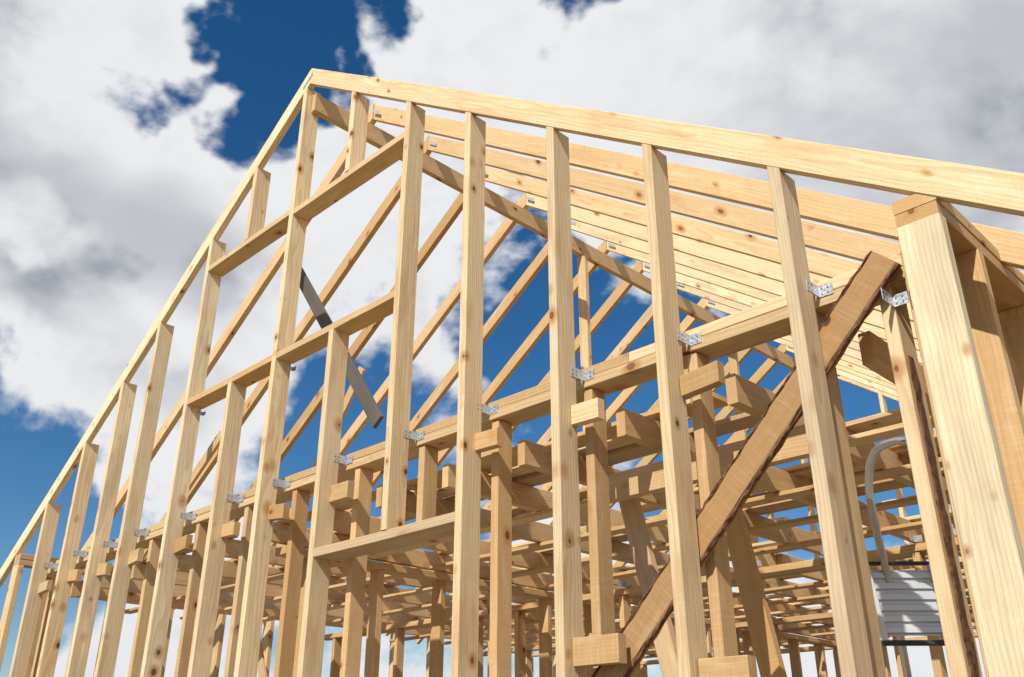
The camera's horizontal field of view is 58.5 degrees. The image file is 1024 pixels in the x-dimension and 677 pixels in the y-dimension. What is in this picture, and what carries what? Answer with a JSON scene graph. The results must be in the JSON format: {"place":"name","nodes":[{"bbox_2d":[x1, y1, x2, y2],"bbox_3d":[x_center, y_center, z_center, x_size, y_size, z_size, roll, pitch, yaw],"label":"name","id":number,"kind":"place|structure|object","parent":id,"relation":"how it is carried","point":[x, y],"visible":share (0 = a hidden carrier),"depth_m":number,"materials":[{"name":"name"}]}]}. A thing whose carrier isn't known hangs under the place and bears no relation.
{"place":"outdoors","nodes":[
{"label":"outdoors","id":0,"kind":"place"},
{"bbox_2d":[0,0,1023,676],"label":"sky","id":1,"kind":"structure","parent":0,"point":[128,128],"materials":[{"name":"white"}]},
{"bbox_3d":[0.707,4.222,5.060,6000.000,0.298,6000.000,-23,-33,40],"label":"ground","id":2,"kind":"structure","parent":0,"visible":0},
{"bbox_3d":[1.368,5.010,7.293,8.840,0.462,8.651,-23,-33,40],"label":"foundation","id":3,"kind":"object","parent":2,"relation":"on","visible":0},
{"bbox_2d":[143,268,809,676],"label":"temporary braces","id":4,"kind":"object","parent":3,"relation":"on","point":[627,488],"visible":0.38,"depth_m":4.21,"materials":[{"name":"brown wood"}]},
{"bbox_2d":[292,552,947,676],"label":"partition studs","id":5,"kind":"object","parent":3,"relation":"on","point":[523,662],"visible":0.43,"depth_m":7.68,"materials":[{"name":"brown wood"}]},
{"bbox_2d":[13,193,1023,664],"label":"wall top plates","id":6,"kind":"object","parent":5,"relation":"on","point":[763,323],"depth_m":4.51,"materials":[{"name":"brown wood"}]},
{"bbox_2d":[44,72,968,616],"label":"angle brackets","id":7,"kind":"object","parent":6,"relation":"on","point":[818,292],"visible":0.61,"depth_m":5.05,"materials":[{"name":"metal"}]},
{"bbox_2d":[45,282,966,594],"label":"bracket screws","id":8,"kind":"object","parent":7,"relation":"in","point":[491,408],"visible":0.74,"depth_m":4.67,"materials":[{"name":"metal"}]},
{"bbox_2d":[0,68,1023,649],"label":"rafters","id":9,"kind":"object","parent":6,"relation":"on","point":[730,272],"visible":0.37,"depth_m":6.43,"materials":[{"name":"brown wood"}]},
{"bbox_2d":[69,331,974,654],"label":"ceiling joists","id":10,"kind":"object","parent":6,"relation":"on","point":[749,397],"visible":0.2,"depth_m":6.29,"materials":[{"name":"brown wood"}]},
{"bbox_2d":[78,392,975,658],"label":"loose boards on joists","id":11,"kind":"object","parent":10,"relation":"attached to","point":[878,427],"visible":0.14,"depth_m":5.75,"materials":[{"name":"brown wood"}]},
{"bbox_2d":[311,93,795,554],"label":"ridge beam","id":12,"kind":"structure","parent":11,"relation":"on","point":[339,117],"depth_m":8.70,"materials":[{"name":"brown wood"}]},
{"bbox_2d":[865,437,959,676],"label":"step ladder","id":13,"kind":"object","parent":3,"relation":"on","point":[905,602],"visible":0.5,"depth_m":4.26,"materials":[{"name":"metal"}]},
{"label":"bottom plates","id":14,"kind":"object","parent":3,"relation":"on","visible":0},
{"bbox_2d":[9,87,873,676],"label":"gable studs","id":15,"kind":"object","parent":14,"relation":"on","point":[839,565],"visible":0.97,"depth_m":5.07,"materials":[{"name":"brown wood"}]},
{"bbox_2d":[187,132,480,560],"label":"window heads and sills","id":16,"kind":"object","parent":15,"relation":"attached to","point":[381,159],"visible":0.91,"depth_m":6.04,"materials":[{"name":"brown wood"}]},
{"bbox_2d":[37,360,756,676],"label":"joist blocks","id":17,"kind":"structure","parent":15,"relation":"attached to","point":[600,650],"depth_m":3.70,"materials":[{"name":"brown wood"}]},
{"bbox_2d":[595,251,901,676],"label":"waney edge brace","id":18,"kind":"object","parent":15,"relation":"attached to","point":[839,325],"visible":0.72,"depth_m":3.45,"materials":[{"name":"brown wood"}]},
{"bbox_2d":[591,251,899,676],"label":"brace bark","id":19,"kind":"object","parent":18,"relation":"attached to","point":[792,424],"visible":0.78,"depth_m":3.43,"materials":[{"name":"brown wood"}]},
{"bbox_2d":[26,280,988,676],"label":"wall studs","id":20,"kind":"object","parent":14,"relation":"on","point":[900,348],"depth_m":4.02,"materials":[{"name":"brown wood"}]},
{"bbox_2d":[908,355,978,676],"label":"stud bark","id":21,"kind":"object","parent":20,"relation":"attached to","point":[961,611],"visible":1,"depth_m":2.98,"materials":[{"name":"brown wood"}]},
{"bbox_2d":[0,213,1023,676],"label":"side wall studs","id":22,"kind":"object","parent":14,"relation":"on","point":[972,343],"visible":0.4,"depth_m":2.93,"materials":[{"name":"brown wood"}]},
{"bbox_2d":[633,394,976,676],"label":"gable studs","id":23,"kind":"object","parent":14,"relation":"on","point":[899,492],"visible":0.08,"depth_m":11.45,"materials":[{"name":"brown wood"}]}
]}

